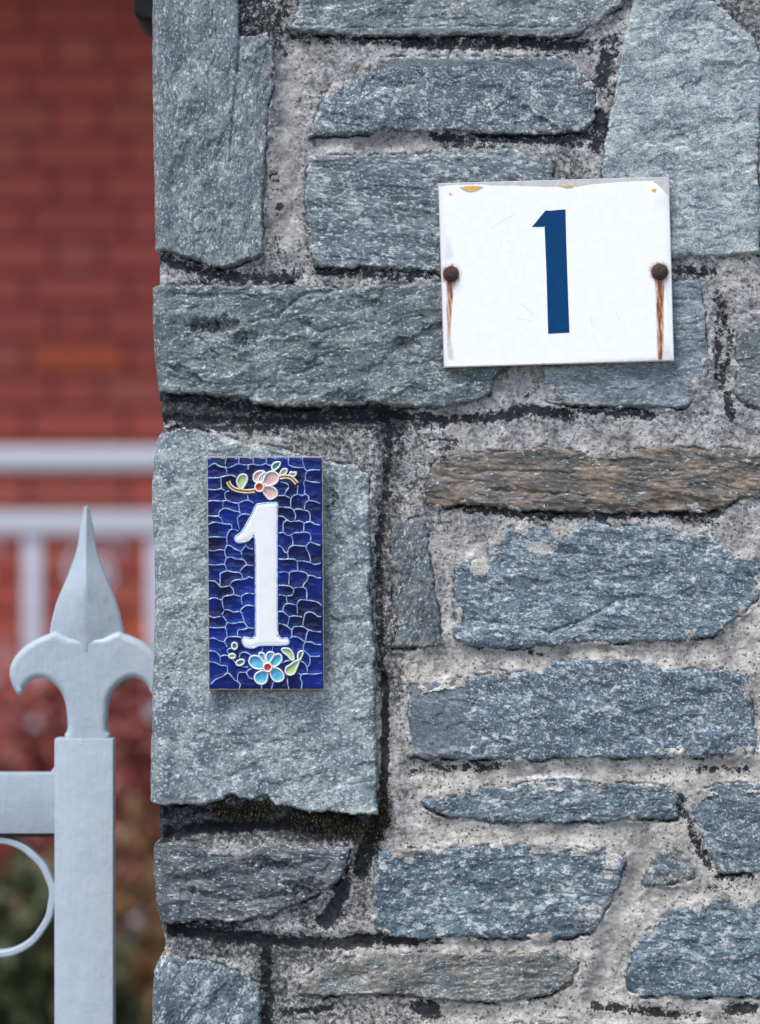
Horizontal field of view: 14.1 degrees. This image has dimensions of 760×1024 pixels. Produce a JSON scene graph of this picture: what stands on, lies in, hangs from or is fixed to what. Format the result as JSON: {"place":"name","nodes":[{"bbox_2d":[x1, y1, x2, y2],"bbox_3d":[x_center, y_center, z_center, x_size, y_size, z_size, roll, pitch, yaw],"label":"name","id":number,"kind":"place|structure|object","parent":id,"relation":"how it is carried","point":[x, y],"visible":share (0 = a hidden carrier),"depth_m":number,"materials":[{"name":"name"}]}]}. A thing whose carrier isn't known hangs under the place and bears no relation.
{"place":"outdoors","nodes":[
{"label":"outdoors","id":0,"kind":"place"},
{"bbox_2d":[150,0,759,1023],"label":"stone wall","id":1,"kind":"structure","parent":0,"point":[532,708],"depth_m":2.00,"materials":[{"name":"grey stone"}]},
{"bbox_2d":[0,506,153,1023],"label":"garden gate","id":2,"kind":"structure","parent":1,"relation":"attached to","point":[86,656],"depth_m":2.11,"materials":[{"name":"metal"}]},
{"bbox_2d":[134,0,152,37],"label":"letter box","id":3,"kind":"object","parent":1,"relation":"attached to","point":[143,9],"visible":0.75,"depth_m":2.24,"materials":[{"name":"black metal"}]},
{"bbox_2d":[207,456,324,689],"bbox_3d":[-0.074,0.040,1.987,0.076,0.151,0.018,0,0,0],"label":"house number tile","id":4,"kind":"object","parent":1,"relation":"attached to","point":[265,539],"visible":1,"depth_m":1.98,"materials":[{"name":"ceramic"}]},
{"bbox_2d":[208,784,395,847],"bbox_3d":[-0.051,0.198,1.998,0.122,0.042,0.005,0,0,0],"label":"moss","id":5,"kind":"object","parent":1,"relation":"attached to","point":[329,823],"visible":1,"depth_m":2.00,"materials":[{"name":"black plant"}]},
{"bbox_2d":[438,177,673,367],"bbox_3d":[0.114,-0.155,1.990,0.150,0.120,0.007,-2,0,0],"label":"house number plate","id":6,"kind":"object","parent":1,"relation":"attached to","point":[555,272],"visible":1,"depth_m":1.99,"materials":[{"name":"metal"}]},
{"label":"ground","id":7,"kind":"structure","parent":0,"visible":0},
{"bbox_2d":[0,838,151,1023],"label":"green shrub","id":8,"kind":"object","parent":7,"relation":"on","point":[26,986],"visible":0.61,"depth_m":4.61,"materials":[{"name":"green plant"}]},
{"bbox_2d":[0,639,159,884],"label":"red shrub","id":9,"kind":"object","parent":7,"relation":"on","point":[35,686],"visible":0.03,"depth_m":5.54,"materials":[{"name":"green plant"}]},
{"bbox_2d":[0,678,162,995],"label":"red shrub","id":10,"kind":"object","parent":7,"relation":"on","point":[126,749],"visible":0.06,"depth_m":5.27,"materials":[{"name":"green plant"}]},
{"bbox_2d":[0,0,163,808],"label":"brick house","id":11,"kind":"structure","parent":7,"relation":"on","point":[79,268],"depth_m":6.80,"materials":[{"name":"brick"}]},
{"bbox_2d":[42,790,165,1023],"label":"golden shrub","id":12,"kind":"object","parent":7,"relation":"on","point":[147,959],"visible":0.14,"depth_m":4.95,"materials":[{"name":"brown plant"}]},
{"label":"porch floor","id":13,"kind":"structure","parent":0,"visible":0},
{"bbox_2d":[0,447,155,726],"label":"porch railing","id":14,"kind":"object","parent":13,"relation":"on","point":[32,528],"visible":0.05,"depth_m":6.08,"materials":[{"name":"white paint"}]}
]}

